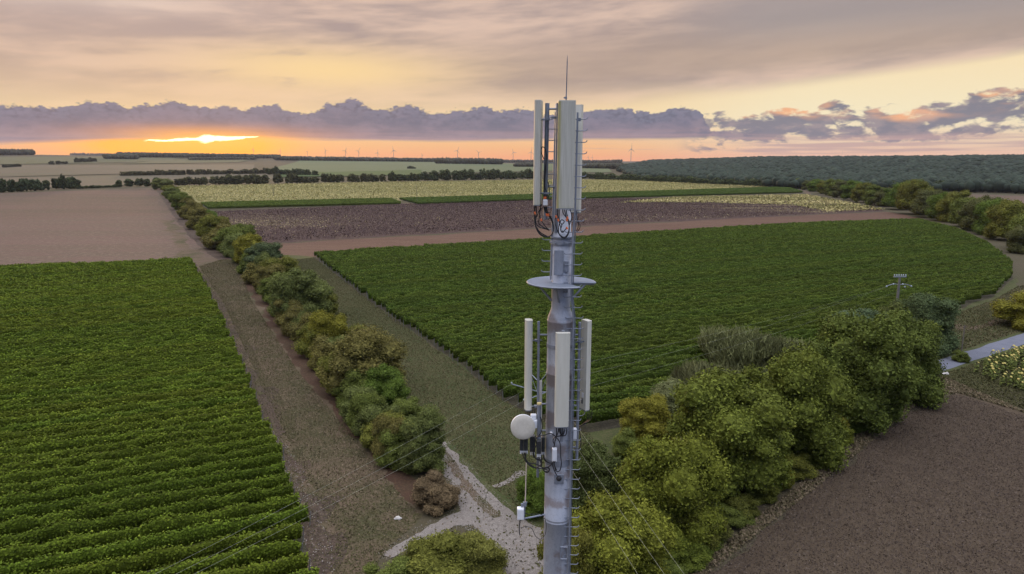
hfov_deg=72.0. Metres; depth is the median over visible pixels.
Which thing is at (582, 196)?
vine row
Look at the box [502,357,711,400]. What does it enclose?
vine row
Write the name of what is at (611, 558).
tree
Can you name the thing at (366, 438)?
shrub
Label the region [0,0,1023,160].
sky
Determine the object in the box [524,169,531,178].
tree
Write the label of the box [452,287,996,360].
vine row
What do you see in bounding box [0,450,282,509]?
vine row
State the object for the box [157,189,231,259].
dirt track
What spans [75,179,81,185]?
tree
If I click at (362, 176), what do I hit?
tree
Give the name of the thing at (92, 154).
wood
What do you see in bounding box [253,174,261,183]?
tree
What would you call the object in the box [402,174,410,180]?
tree
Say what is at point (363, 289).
vine row
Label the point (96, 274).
vine row
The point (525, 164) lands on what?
wood
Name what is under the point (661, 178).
tree
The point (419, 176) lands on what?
tree
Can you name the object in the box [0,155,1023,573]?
ground
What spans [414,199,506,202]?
vine row
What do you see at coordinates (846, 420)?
bush
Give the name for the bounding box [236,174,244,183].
tree
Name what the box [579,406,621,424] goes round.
vine row
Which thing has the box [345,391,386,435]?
shrub
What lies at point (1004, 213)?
tree
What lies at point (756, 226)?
vine row
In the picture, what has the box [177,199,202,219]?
shrub
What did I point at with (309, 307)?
shrub
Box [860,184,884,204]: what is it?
tree
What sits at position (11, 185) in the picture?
tree
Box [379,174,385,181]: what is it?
tree
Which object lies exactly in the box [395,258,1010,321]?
vine row
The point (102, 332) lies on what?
vine row
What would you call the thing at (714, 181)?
tree
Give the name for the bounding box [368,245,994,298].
vine row
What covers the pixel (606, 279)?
vine row
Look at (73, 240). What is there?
stubble field
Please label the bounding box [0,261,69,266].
vine row
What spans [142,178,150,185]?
tree
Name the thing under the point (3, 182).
tree
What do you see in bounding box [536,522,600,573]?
bush
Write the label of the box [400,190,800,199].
vine row
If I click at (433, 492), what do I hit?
shrub
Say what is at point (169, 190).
shrub
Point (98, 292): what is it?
vine row
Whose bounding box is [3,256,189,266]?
vine row
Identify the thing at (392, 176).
tree
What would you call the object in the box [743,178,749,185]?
tree
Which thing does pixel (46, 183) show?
tree
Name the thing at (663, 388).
bush
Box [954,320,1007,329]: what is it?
sandy patch
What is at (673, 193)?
vine row
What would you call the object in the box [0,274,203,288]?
vine row
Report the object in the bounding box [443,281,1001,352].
vine row
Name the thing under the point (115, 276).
vine row
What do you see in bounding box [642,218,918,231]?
vine row
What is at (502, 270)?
vine row
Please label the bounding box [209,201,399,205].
vine row
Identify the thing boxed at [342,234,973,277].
vine row
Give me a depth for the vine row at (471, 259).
223.81 m
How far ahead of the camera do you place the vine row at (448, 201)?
488.52 m
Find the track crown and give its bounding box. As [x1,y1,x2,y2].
[445,452,500,517]
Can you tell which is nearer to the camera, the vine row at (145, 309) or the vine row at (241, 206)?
the vine row at (145, 309)
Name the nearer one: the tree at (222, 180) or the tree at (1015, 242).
the tree at (1015, 242)
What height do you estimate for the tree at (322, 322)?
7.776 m
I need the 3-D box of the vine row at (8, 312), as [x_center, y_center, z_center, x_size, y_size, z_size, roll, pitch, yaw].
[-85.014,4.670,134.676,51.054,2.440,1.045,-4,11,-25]
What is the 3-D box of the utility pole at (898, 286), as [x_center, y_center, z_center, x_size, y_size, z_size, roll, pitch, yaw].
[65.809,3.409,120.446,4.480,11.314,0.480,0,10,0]
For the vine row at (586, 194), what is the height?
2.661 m
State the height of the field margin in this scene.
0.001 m
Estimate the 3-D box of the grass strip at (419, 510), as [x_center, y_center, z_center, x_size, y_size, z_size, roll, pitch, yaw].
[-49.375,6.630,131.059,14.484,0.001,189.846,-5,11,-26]
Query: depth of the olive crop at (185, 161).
2397.06 m
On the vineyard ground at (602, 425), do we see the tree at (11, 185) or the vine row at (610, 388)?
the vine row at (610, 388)
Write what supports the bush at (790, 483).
on the field margin
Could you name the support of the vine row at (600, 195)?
on the ground at (428, 517)
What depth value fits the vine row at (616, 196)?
571.27 m
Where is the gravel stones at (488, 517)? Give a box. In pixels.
[401,444,542,573]
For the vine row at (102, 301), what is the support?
on the ground at (428, 517)
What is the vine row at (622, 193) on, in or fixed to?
on the crop field at (228, 198)
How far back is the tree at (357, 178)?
932.92 m
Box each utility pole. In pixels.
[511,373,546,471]
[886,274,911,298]
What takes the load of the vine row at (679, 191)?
on the crop field at (228, 198)
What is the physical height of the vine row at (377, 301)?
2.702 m
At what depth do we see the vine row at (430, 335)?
139.96 m
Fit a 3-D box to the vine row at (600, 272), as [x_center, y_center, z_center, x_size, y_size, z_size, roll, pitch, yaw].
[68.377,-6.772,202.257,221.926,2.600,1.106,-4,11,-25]
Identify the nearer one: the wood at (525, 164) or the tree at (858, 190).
the tree at (858, 190)
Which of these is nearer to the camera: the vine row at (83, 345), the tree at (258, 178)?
the vine row at (83, 345)
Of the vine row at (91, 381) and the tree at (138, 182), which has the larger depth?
the tree at (138, 182)
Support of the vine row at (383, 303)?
on the vineyard ground at (602, 425)
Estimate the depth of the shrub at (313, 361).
101.09 m
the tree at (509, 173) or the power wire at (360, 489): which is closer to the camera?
the power wire at (360, 489)
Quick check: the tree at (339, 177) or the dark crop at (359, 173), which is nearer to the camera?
the tree at (339, 177)
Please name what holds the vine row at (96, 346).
on the vineyard ground at (304, 545)
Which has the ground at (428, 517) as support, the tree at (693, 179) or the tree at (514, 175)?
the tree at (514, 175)
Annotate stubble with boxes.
[962,194,1023,203]
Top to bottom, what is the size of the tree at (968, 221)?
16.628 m
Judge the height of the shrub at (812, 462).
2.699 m
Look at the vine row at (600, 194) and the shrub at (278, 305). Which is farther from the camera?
the vine row at (600, 194)
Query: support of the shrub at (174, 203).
on the ground at (428, 517)
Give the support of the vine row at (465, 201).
on the withered field at (377, 234)
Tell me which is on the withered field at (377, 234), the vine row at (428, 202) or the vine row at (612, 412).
the vine row at (428, 202)
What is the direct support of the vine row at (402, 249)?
on the vineyard ground at (602, 425)
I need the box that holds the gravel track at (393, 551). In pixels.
[383,442,543,573]
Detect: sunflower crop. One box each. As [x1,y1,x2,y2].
[621,194,884,210]
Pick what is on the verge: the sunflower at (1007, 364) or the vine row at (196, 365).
the sunflower at (1007, 364)
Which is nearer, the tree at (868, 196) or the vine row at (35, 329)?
the vine row at (35, 329)
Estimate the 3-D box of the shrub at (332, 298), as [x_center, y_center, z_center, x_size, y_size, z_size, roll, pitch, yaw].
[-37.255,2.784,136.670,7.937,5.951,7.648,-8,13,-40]
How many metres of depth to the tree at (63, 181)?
683.66 m
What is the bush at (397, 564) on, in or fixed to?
on the ground at (428, 517)
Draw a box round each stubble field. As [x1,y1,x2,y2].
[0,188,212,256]
[0,215,213,264]
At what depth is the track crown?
64.88 m
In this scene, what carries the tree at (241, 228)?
on the ground at (428, 517)
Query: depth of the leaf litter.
96.54 m
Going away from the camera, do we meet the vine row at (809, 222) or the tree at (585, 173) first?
the vine row at (809, 222)
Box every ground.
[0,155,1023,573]
[130,398,306,573]
[314,256,1013,431]
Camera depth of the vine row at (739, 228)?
299.87 m
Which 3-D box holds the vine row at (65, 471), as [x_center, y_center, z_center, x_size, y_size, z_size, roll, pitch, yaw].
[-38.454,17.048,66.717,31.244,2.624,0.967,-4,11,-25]
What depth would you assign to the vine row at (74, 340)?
112.28 m
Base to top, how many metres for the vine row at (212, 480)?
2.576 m
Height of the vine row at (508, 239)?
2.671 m
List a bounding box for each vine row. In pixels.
[0,258,192,268]
[0,260,187,270]
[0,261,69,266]
[0,261,194,273]
[0,263,195,274]
[0,265,197,277]
[0,267,194,279]
[0,267,197,280]
[0,270,195,284]
[0,271,200,285]
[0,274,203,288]
[0,276,200,290]
[0,280,207,295]
[0,284,204,299]
[0,288,210,306]
[0,290,211,307]
[0,291,212,309]
[0,296,210,314]
[0,298,213,317]
[0,300,217,319]
[0,303,213,321]
[0,304,217,324]
[0,307,217,326]
[0,309,219,331]
[0,311,221,334]
[0,314,224,336]
[0,317,226,340]
[0,319,223,342]
[0,322,226,346]
[0,326,226,350]
[0,328,230,354]
[0,332,227,358]
[0,335,233,362]
[0,339,235,365]
[0,343,232,369]
[0,346,237,375]
[0,350,238,379]
[0,354,242,384]
[0,359,242,389]
[0,361,246,394]
[0,367,246,400]
[0,372,251,407]
[0,377,250,412]
[0,381,249,418]
[0,387,256,426]
[0,392,255,432]
[0,398,259,442]
[0,405,262,447]
[0,411,262,457]
[0,417,271,466]
[0,426,273,475]
[0,434,277,486]
[0,440,283,496]
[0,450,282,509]
[0,461,286,522]
[0,471,290,535]
[0,481,294,548]
[0,492,300,565]
[0,502,310,573]
[1,259,190,269]
[1,259,192,271]
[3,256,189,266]
[13,519,303,573]
[112,536,302,573]
[193,552,309,573]
[202,199,374,202]
[202,199,384,203]
[204,199,396,203]
[204,200,387,205]
[205,201,388,206]
[206,200,396,204]
[206,200,398,205]
[206,201,396,206]
[207,200,398,204]
[207,201,400,206]
[207,205,262,208]
[208,198,391,201]
[208,199,390,202]
[209,199,361,201]
[209,200,392,203]
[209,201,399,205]
[211,199,394,202]
[213,202,362,206]
[228,198,392,201]
[289,566,319,573]
[314,221,933,255]
[317,222,938,257]
[319,222,936,252]
[319,223,939,256]
[319,223,941,259]
[334,229,960,266]
[336,231,964,272]
[339,231,967,272]
[339,232,967,276]
[341,233,970,276]
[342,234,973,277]
[345,234,974,275]
[345,236,974,282]
[348,236,976,282]
[351,237,980,284]
[353,239,977,285]
[354,238,984,289]
[355,221,931,249]
[357,240,987,288]
[358,241,986,290]
[360,242,989,292]
[367,243,990,292]
[367,244,990,296]
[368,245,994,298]
[372,247,994,302]
[375,249,999,306]
[377,248,998,298]
[381,250,1002,309]
[386,252,1002,304]
[386,254,1003,311]
[388,255,1006,316]
[392,256,1008,316]
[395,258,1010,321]
[399,190,799,198]
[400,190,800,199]
[400,260,1013,322]
[401,191,770,199]
[402,191,783,199]
[403,191,790,198]
[403,191,802,199]
[403,262,1012,326]
[404,192,775,200]
[405,191,796,198]
[406,193,710,200]
[407,194,685,200]
[408,195,635,201]
[409,196,606,201]
[410,195,660,199]
[410,263,1012,329]
[411,197,551,202]
[413,198,532,202]
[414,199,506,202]
[415,200,475,203]
[415,200,491,201]
[416,190,797,197]
[416,201,443,203]
[416,265,1012,329]
[418,268,1011,334]
[420,192,754,198]
[421,198,520,200]
[421,270,1012,339]
[423,220,928,245]
[425,190,798,196]
[426,273,1011,341]
[429,193,732,198]
[429,201,459,202]
[431,190,795,196]
[434,275,1008,344]
[438,277,1004,347]
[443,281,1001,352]
[449,190,771,196]
[449,283,999,356]
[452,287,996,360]
[458,292,982,364]
[466,296,965,368]
[469,190,775,195]
[471,311,875,373]
[477,190,769,195]
[478,315,870,377]
[483,327,823,380]
[485,220,927,240]
[488,331,820,385]
[496,336,818,393]
[497,190,766,194]
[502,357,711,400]
[504,189,796,194]
[517,362,721,403]
[525,375,672,411]
[541,219,925,237]
[542,380,666,415]
[574,390,652,419]
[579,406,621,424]
[587,188,795,192]
[591,189,797,192]
[592,189,788,192]
[592,219,923,234]
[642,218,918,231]
[689,218,919,228]
[724,218,902,226]
[762,220,850,224]
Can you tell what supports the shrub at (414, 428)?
on the ground at (428, 517)
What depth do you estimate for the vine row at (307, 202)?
464.81 m
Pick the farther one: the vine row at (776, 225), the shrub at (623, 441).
the vine row at (776, 225)
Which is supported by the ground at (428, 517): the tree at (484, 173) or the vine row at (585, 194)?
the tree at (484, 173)
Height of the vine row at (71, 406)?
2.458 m
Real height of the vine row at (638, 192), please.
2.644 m
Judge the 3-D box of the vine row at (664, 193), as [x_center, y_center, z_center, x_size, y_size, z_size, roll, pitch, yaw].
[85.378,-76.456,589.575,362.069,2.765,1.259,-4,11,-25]
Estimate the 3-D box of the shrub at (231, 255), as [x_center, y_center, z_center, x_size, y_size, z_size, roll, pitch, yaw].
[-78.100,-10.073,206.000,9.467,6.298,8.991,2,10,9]
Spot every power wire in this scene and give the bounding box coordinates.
[183,387,505,559]
[207,401,522,567]
[218,393,518,552]
[575,424,681,570]
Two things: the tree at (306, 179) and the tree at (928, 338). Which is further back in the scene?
the tree at (306, 179)
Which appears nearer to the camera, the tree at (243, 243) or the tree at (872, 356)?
the tree at (872, 356)
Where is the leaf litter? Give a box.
[240,275,415,506]
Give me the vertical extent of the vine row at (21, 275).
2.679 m
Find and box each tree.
[0,178,6,192]
[7,179,16,191]
[15,181,24,191]
[19,178,27,190]
[25,178,37,190]
[34,179,43,190]
[42,180,49,189]
[51,177,61,188]
[58,174,66,188]
[66,176,75,188]
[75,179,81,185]
[119,171,128,175]
[124,179,133,185]
[133,178,143,185]
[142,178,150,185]
[150,178,173,189]
[154,169,161,174]
[160,185,179,194]
[166,190,188,201]
[168,169,177,174]
[173,178,184,184]
[176,197,194,209]
[184,177,194,184]
[186,169,192,174]
[193,177,200,184]
[195,169,202,174]
[200,177,207,184]
[206,209,217,216]
[207,216,230,233]
[208,176,218,184]
[212,223,256,252]
[218,176,227,183]
[225,174,231,183]
[229,175,239,183]
[232,232,263,262]
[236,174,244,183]
[242,241,282,272]
[244,175,249,183]
[249,173,257,182]
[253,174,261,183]
[259,255,300,272]
[261,174,269,183]
[266,168,271,174]
[266,267,335,314]
[272,166,278,173]
[273,173,283,182]
[285,172,292,182]
[291,173,298,182]
[293,168,301,174]
[296,176,303,182]
[300,309,349,357]
[303,176,310,182]
[304,169,310,174]
[310,177,319,182]
[311,170,318,174]
[316,323,408,394]
[320,173,329,182]
[329,173,335,182]
[335,174,344,181]
[347,173,355,181]
[353,174,359,181]
[360,173,366,181]
[365,173,373,181]
[371,174,379,181]
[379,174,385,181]
[388,172,396,181]
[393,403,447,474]
[396,174,403,180]
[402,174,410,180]
[410,173,416,180]
[416,173,422,180]
[421,171,429,179]
[427,172,436,180]
[431,170,438,180]
[438,169,448,179]
[445,171,451,179]
[452,170,460,179]
[456,171,463,179]
[461,169,468,179]
[468,169,474,179]
[474,173,482,179]
[479,169,487,179]
[486,169,495,178]
[493,168,502,178]
[500,171,507,178]
[505,170,511,178]
[510,171,517,178]
[517,170,526,178]
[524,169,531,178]
[570,487,677,573]
[582,171,588,178]
[599,172,604,178]
[607,173,615,179]
[611,428,731,561]
[627,174,636,180]
[657,175,667,181]
[664,364,796,502]
[666,175,672,182]
[686,175,692,182]
[690,177,696,182]
[701,178,708,183]
[711,177,719,184]
[727,179,734,184]
[741,341,862,473]
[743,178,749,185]
[753,179,760,185]
[800,180,812,189]
[803,306,923,436]
[806,178,823,191]
[816,180,824,193]
[822,178,844,195]
[826,307,886,322]
[831,181,847,197]
[840,179,862,199]
[850,182,872,202]
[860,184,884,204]
[871,306,950,409]
[872,187,892,206]
[881,181,910,209]
[888,291,961,357]
[893,179,933,214]
[910,188,944,216]
[924,191,948,219]
[935,190,971,221]
[947,196,978,225]
[956,194,1003,229]
[971,197,1011,234]
[982,197,1023,238]
[1004,213,1023,240]
[1004,224,1023,253]
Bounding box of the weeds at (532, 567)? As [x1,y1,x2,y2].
[442,445,540,573]
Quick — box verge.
[935,278,1023,391]
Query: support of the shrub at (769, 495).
on the field margin
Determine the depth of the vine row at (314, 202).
460.63 m
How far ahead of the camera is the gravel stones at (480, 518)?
58.95 m
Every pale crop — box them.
[0,157,178,163]
[271,160,552,171]
[582,167,611,171]
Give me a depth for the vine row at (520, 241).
260.57 m
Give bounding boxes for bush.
[361,363,410,405]
[361,554,414,573]
[397,528,475,573]
[460,529,509,573]
[515,465,544,520]
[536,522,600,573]
[571,439,623,514]
[571,471,578,490]
[617,393,673,441]
[649,377,685,423]
[674,495,721,550]
[779,470,796,490]
[840,416,849,428]
[876,299,906,312]
[989,290,1023,330]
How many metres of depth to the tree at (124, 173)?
1085.77 m
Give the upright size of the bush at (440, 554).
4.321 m
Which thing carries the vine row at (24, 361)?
on the vineyard ground at (304, 545)
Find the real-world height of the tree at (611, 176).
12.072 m
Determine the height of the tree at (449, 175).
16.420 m
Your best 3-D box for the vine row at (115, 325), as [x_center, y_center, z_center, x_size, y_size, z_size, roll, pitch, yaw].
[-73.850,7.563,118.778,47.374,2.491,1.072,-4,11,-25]
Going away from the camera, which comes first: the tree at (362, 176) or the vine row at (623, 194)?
the vine row at (623, 194)
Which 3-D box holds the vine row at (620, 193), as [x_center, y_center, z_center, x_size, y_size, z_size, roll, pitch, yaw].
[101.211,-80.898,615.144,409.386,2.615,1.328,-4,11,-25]
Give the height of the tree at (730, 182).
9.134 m
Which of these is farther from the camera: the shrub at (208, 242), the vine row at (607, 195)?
the vine row at (607, 195)
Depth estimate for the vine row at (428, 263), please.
221.56 m
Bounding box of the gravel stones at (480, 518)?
[381,442,542,572]
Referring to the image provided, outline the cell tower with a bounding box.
[511,55,595,573]
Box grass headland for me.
[283,255,626,526]
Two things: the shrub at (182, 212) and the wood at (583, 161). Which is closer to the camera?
the shrub at (182, 212)
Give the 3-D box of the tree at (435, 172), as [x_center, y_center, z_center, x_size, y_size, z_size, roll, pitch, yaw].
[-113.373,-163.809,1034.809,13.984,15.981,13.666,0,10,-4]
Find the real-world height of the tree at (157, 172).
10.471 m
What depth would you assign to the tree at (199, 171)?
1187.40 m
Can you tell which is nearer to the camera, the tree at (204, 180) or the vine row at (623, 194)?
the vine row at (623, 194)
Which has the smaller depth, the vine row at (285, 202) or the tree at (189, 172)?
the vine row at (285, 202)
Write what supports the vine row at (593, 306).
on the vineyard ground at (602, 425)
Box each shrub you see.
[163,186,179,198]
[171,194,191,209]
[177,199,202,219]
[184,206,214,228]
[194,214,220,236]
[200,222,230,248]
[214,218,229,229]
[219,231,244,256]
[228,249,241,262]
[235,246,256,273]
[241,261,262,283]
[252,263,284,293]
[254,251,269,264]
[256,271,279,302]
[266,293,275,316]
[273,298,314,325]
[276,303,304,337]
[287,311,313,341]
[290,302,317,340]
[291,322,334,358]
[306,334,329,369]
[314,356,324,379]
[319,350,336,396]
[325,334,346,344]
[327,293,338,313]
[330,368,367,408]
[338,385,378,424]
[344,322,366,335]
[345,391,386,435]
[349,402,400,435]
[359,408,406,449]
[370,413,403,458]
[373,423,407,471]
[388,396,422,418]
[410,468,462,517]
[610,426,640,459]
[662,558,689,573]
[665,529,712,573]
[669,358,748,384]
[693,323,812,385]
[703,539,723,555]
[713,501,755,527]
[716,519,733,543]
[724,493,760,519]
[743,483,781,503]
[778,479,795,489]
[784,450,818,480]
[789,446,822,468]
[838,414,868,432]
[840,425,854,446]
[950,350,971,362]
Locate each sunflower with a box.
[973,362,979,371]
[1006,358,1011,368]
[1006,376,1012,385]
[1010,359,1016,370]
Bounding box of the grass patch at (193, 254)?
[159,219,217,260]
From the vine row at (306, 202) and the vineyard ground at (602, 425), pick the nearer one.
the vineyard ground at (602, 425)
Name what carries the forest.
on the ground at (428, 517)
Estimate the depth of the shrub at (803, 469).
67.19 m
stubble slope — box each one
[0,164,253,176]
[0,173,272,187]
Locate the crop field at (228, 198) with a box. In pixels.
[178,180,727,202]
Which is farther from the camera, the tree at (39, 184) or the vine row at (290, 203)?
the tree at (39, 184)
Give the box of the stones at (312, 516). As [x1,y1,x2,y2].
[276,439,333,573]
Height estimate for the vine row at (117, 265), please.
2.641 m
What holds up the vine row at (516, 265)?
on the ground at (428, 517)
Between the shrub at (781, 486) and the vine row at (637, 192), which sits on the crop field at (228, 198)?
the vine row at (637, 192)
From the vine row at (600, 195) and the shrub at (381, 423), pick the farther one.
the vine row at (600, 195)
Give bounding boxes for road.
[939,333,1023,369]
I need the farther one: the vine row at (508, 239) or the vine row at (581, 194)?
the vine row at (581, 194)
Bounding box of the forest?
[616,154,1023,193]
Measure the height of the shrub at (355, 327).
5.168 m
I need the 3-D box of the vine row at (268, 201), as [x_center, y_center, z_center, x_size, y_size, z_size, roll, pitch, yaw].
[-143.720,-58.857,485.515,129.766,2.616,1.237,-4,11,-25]
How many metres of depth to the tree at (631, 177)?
1056.59 m
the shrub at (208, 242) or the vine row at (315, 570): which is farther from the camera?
the shrub at (208, 242)
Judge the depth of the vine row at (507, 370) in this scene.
105.43 m
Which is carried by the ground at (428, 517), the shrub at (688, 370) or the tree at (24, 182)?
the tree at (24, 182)
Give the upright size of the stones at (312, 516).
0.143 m
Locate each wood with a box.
[0,149,35,154]
[70,152,110,155]
[102,153,139,158]
[116,151,280,157]
[188,157,256,159]
[273,156,434,161]
[434,157,503,163]
[504,159,622,162]
[513,162,533,166]
[582,162,623,168]
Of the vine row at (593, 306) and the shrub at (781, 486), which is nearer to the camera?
the shrub at (781, 486)
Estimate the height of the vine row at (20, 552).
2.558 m
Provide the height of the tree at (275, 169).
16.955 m
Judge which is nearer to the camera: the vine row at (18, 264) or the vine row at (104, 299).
the vine row at (104, 299)
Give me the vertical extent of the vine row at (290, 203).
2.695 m
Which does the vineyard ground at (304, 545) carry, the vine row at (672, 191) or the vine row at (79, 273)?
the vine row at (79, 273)
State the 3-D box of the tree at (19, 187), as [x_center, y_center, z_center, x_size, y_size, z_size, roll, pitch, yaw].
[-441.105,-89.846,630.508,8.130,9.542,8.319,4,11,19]
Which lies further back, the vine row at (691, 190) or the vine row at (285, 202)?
the vine row at (691, 190)
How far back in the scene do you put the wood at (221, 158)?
2786.51 m
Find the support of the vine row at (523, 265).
on the ground at (428, 517)
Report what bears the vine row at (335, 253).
on the vineyard ground at (602, 425)
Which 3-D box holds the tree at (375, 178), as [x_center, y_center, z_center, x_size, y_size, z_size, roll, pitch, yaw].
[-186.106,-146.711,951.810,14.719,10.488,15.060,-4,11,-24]
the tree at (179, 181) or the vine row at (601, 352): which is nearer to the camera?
the vine row at (601, 352)
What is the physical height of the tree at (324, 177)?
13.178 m
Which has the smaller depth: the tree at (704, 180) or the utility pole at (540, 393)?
the utility pole at (540, 393)
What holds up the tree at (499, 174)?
on the ground at (428, 517)
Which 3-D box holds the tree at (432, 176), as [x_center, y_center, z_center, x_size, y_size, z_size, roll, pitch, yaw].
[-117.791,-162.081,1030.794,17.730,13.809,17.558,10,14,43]
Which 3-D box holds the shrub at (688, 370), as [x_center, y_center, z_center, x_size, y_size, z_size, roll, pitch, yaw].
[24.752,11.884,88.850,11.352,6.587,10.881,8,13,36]
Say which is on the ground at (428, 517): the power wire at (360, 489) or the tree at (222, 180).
the tree at (222, 180)
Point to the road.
(987, 349)
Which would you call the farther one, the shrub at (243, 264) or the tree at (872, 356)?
the shrub at (243, 264)
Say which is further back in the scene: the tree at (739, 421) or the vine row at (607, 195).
the vine row at (607, 195)
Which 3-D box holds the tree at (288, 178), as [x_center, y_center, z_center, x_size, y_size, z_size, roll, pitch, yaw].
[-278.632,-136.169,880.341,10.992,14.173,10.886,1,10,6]
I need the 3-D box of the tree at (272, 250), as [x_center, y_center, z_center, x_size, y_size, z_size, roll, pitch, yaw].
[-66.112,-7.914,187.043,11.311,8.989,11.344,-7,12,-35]
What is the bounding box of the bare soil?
[195,264,347,573]
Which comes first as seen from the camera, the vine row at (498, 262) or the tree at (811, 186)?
the vine row at (498, 262)
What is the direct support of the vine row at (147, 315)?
on the ground at (428, 517)
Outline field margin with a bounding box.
[705,376,1007,573]
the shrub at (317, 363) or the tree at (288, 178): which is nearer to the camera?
the shrub at (317, 363)
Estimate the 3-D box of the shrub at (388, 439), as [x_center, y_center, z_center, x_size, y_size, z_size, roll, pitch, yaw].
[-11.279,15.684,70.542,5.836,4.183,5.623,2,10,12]
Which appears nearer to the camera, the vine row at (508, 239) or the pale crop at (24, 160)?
the vine row at (508, 239)
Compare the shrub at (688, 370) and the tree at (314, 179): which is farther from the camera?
the tree at (314, 179)
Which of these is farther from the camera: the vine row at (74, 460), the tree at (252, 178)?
the tree at (252, 178)
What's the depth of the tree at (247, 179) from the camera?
845.60 m
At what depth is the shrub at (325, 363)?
89.72 m
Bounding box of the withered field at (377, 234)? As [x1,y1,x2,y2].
[217,197,882,242]
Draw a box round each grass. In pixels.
[295,257,594,505]
[938,347,1023,408]
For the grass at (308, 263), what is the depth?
92.61 m
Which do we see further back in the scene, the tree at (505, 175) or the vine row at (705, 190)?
the tree at (505, 175)
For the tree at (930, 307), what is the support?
on the verge
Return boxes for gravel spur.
[492,470,524,487]
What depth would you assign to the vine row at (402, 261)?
227.31 m
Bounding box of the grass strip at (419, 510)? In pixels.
[195,259,424,573]
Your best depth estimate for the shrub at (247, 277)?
169.98 m
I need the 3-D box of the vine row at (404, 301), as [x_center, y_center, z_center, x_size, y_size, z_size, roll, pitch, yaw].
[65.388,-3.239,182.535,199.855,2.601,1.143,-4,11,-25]
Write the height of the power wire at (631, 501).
0.279 m
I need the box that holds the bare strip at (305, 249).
[271,212,921,258]
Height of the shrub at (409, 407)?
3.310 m
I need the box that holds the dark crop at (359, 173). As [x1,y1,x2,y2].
[281,170,420,176]
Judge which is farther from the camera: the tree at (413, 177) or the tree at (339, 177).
the tree at (413, 177)
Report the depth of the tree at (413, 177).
1000.04 m
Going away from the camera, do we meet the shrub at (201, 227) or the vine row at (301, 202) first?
the shrub at (201, 227)
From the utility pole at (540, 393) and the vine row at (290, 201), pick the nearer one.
the utility pole at (540, 393)
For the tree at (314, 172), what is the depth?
1243.89 m
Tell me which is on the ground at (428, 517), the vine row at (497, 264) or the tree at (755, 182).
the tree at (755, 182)
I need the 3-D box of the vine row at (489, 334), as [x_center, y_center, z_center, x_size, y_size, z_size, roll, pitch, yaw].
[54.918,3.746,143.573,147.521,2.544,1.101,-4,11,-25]
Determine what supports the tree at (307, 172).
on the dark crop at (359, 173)
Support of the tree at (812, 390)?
on the field margin
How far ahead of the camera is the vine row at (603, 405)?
84.10 m
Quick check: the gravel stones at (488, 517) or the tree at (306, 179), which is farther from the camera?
the tree at (306, 179)
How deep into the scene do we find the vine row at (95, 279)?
166.93 m
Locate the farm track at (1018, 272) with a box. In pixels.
[819,195,1023,292]
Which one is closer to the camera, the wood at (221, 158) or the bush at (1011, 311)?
the bush at (1011, 311)
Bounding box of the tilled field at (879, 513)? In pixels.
[698,394,1023,573]
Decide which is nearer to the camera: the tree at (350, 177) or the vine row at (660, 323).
the vine row at (660, 323)
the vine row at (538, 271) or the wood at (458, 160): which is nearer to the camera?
the vine row at (538, 271)
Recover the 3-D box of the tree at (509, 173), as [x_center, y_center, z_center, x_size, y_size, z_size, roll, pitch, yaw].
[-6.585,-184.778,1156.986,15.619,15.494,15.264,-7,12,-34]
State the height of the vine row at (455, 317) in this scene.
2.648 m
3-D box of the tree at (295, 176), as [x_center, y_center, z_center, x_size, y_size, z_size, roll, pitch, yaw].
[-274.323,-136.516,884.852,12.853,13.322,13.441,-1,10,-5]
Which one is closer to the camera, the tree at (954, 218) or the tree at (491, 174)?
the tree at (954, 218)
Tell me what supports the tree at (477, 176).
on the ground at (428, 517)
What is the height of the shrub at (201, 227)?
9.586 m
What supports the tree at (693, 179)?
on the crop field at (228, 198)
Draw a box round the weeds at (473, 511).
[381,439,541,573]
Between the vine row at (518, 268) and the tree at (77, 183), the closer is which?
the vine row at (518, 268)
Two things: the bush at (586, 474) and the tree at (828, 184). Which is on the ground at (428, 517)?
the tree at (828, 184)
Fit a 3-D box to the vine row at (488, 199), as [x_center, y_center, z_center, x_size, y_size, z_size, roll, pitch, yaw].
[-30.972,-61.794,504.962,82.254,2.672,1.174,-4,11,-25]
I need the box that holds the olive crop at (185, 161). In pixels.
[122,159,251,163]
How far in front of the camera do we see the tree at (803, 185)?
761.77 m
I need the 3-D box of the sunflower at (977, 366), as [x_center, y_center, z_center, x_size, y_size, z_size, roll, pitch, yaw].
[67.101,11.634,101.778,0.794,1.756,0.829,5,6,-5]
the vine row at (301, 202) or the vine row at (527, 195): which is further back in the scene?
the vine row at (527, 195)
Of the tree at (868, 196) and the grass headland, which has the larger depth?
the tree at (868, 196)
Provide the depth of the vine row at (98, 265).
188.19 m
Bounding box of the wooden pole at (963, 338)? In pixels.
[961,325,964,350]
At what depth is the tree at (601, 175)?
1128.42 m

